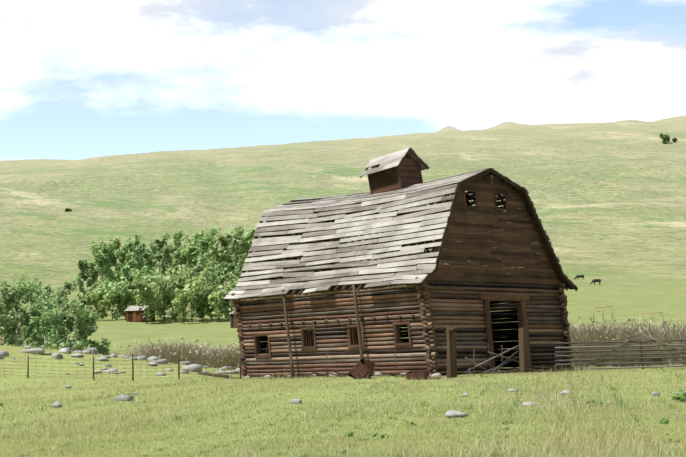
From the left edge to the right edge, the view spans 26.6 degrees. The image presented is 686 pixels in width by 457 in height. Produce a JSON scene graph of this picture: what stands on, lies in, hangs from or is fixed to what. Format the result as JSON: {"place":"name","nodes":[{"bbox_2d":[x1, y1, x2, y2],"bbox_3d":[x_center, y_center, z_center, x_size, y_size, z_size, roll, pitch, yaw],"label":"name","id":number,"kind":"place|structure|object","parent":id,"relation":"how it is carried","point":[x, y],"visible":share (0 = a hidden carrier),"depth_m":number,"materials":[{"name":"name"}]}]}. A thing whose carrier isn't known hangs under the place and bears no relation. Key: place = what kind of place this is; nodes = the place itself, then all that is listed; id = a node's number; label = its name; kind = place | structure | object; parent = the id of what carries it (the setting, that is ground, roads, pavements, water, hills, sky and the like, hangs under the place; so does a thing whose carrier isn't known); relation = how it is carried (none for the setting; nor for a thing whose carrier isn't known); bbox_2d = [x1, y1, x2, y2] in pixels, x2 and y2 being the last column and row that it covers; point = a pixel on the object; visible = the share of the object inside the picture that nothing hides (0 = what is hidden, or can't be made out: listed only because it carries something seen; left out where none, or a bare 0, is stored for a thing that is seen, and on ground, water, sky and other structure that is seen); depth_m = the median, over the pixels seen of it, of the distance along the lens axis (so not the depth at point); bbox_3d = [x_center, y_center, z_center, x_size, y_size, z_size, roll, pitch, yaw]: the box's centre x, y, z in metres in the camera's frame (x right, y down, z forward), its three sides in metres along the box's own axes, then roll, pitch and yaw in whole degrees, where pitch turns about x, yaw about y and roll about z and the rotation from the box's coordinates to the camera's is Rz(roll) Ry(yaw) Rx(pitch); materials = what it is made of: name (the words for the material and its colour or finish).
{"place":"outdoors","nodes":[
{"label":"outdoors","id":0,"kind":"place"},
{"bbox_2d":[230,314,236,327],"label":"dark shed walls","id":1,"kind":"structure","parent":0,"point":[232,321],"depth_m":214.42,"materials":[{"name":"brown wood"}]},
{"bbox_2d":[0,115,685,456],"bbox_3d":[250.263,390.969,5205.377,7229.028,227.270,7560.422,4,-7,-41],"label":"grassy terrain","id":2,"kind":"structure","parent":0,"point":[608,199],"depth_m":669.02,"materials":[{"name":"green plant"}]},
{"bbox_2d":[0,328,25,344],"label":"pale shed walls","id":3,"kind":"structure","parent":2,"relation":"on","point":[14,337],"depth_m":173.92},
{"bbox_2d":[0,269,110,354],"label":"tree foliage","id":4,"kind":"object","parent":2,"relation":"on","point":[51,329],"visible":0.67,"depth_m":139.29,"materials":[{"name":"green plant"}]},
{"bbox_2d":[0,231,251,350],"bbox_3d":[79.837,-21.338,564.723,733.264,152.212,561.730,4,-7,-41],"label":"tree","id":5,"kind":"object","parent":2,"relation":"on","point":[16,329],"depth_m":252.61,"materials":[{"name":"green plant"}]},
{"bbox_2d":[126,308,154,321],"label":"red shed walls","id":6,"kind":"structure","parent":2,"relation":"on","point":[135,316],"depth_m":253.44,"materials":[{"name":"red wood"}]},
{"bbox_2d":[124,305,155,310],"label":"shed roof","id":7,"kind":"structure","parent":6,"relation":"on","point":[133,307],"depth_m":254.03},
{"bbox_2d":[69,256,241,322],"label":"tree foliage","id":8,"kind":"object","parent":2,"relation":"on","point":[210,299],"visible":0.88,"depth_m":252.36,"materials":[{"name":"green plant"}]},
{"bbox_2d":[0,353,427,377],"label":"wire fence","id":9,"kind":"object","parent":2,"relation":"on","point":[333,363],"visible":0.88,"depth_m":78.81,"materials":[{"name":"grey metal"}]},
{"bbox_2d":[27,347,428,380],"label":"fence posts","id":10,"kind":"object","parent":2,"relation":"on","point":[179,364],"visible":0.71,"depth_m":79.64,"materials":[{"name":"brown wood"}]},
{"bbox_2d":[282,283,363,377],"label":"wall poles","id":11,"kind":"object","parent":2,"relation":"on","point":[357,323],"visible":0.75,"depth_m":75.69,"materials":[{"name":"brown wood"}]},
{"bbox_2d":[0,342,685,417],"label":"rocks","id":12,"kind":"object","parent":2,"relation":"on","point":[186,368],"visible":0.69,"depth_m":85.86,"materials":[{"name":"grey stone"}]},
{"bbox_2d":[0,373,685,456],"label":"weed leaves","id":13,"kind":"object","parent":2,"relation":"on","point":[678,397],"visible":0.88,"depth_m":44.72,"materials":[{"name":"plant"}]},
{"bbox_2d":[242,371,471,377],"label":"foundation stones","id":14,"kind":"object","parent":2,"relation":"on","point":[432,375],"visible":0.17,"depth_m":71.20,"materials":[{"name":"grey stone"}]},
{"bbox_2d":[347,358,374,378],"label":"scrap","id":15,"kind":"object","parent":2,"relation":"on","point":[362,368],"visible":0.77,"depth_m":67.59,"materials":[{"name":"orange metal"}]},
{"bbox_2d":[65,133,676,310],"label":"tree foliage","id":16,"kind":"object","parent":2,"relation":"on","point":[163,256],"visible":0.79,"depth_m":298.61,"materials":[{"name":"green plant"}]},
{"bbox_2d":[252,313,517,376],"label":"log","id":17,"kind":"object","parent":2,"relation":"on","point":[502,315],"depth_m":75.68,"materials":[{"name":"black wood"}]},
{"bbox_2d":[198,365,577,378],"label":"barn debris boards","id":18,"kind":"object","parent":2,"relation":"on","point":[342,375],"visible":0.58,"depth_m":72.47,"materials":[{"name":"brown wood"}]},
{"bbox_2d":[94,311,685,369],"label":"grass","id":19,"kind":"structure","parent":2,"relation":"on","point":[214,361],"depth_m":89.76,"materials":[{"name":"beige plant"}]},
{"bbox_2d":[253,176,561,370],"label":"barn trim","id":20,"kind":"structure","parent":2,"relation":"on","point":[518,298],"depth_m":72.68,"materials":[{"name":"brown wood"}]},
{"bbox_2d":[406,370,441,379],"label":"rusty box","id":21,"kind":"object","parent":2,"relation":"on","point":[419,374],"visible":0.77,"depth_m":66.00,"materials":[{"name":"orange metal"}]},
{"bbox_2d":[445,325,643,377],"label":"fence posts","id":22,"kind":"object","parent":2,"relation":"on","point":[452,356],"visible":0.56,"depth_m":67.02,"materials":[{"name":"brown wood"}]},
{"bbox_2d":[465,334,685,373],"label":"corral rails","id":23,"kind":"object","parent":2,"relation":"on","point":[612,350],"visible":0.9,"depth_m":73.26,"materials":[{"name":"wood"}]},
{"bbox_2d":[591,279,600,284],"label":"cow","id":24,"kind":"object","parent":2,"relation":"on","point":[596,280],"visible":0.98,"depth_m":369.07},
{"bbox_2d":[593,306,663,328],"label":"fence braces","id":25,"kind":"object","parent":2,"relation":"on","point":[632,318],"visible":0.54,"depth_m":196.22,"materials":[{"name":"brown wood"}]},
{"bbox_2d":[0,0,685,160],"label":"sky","id":26,"kind":"structure","parent":0,"point":[80,79],"materials":[{"name":"white"}]},
{"bbox_2d":[231,277,572,376],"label":"barn log walls","id":27,"kind":"structure","parent":0,"point":[435,308],"depth_m":73.69,"materials":[{"name":"brown wood"}]},
{"bbox_2d":[224,167,577,302],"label":"barn roof boards","id":28,"kind":"object","parent":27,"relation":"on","point":[409,274],"visible":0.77,"depth_m":75.32,"materials":[{"name":"grey wood"}]},
{"bbox_2d":[360,149,428,202],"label":"cupola walls","id":29,"kind":"structure","parent":28,"relation":"on","point":[406,173],"depth_m":77.33,"materials":[{"name":"brown wood"}]},
{"bbox_2d":[358,147,429,176],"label":"cupola roof","id":30,"kind":"structure","parent":29,"relation":"on","point":[390,160],"depth_m":77.62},
{"bbox_2d":[248,173,557,294],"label":"gable wall","id":31,"kind":"structure","parent":27,"relation":"on","point":[481,185],"depth_m":72.87,"materials":[{"name":"brown wood"}]}
]}

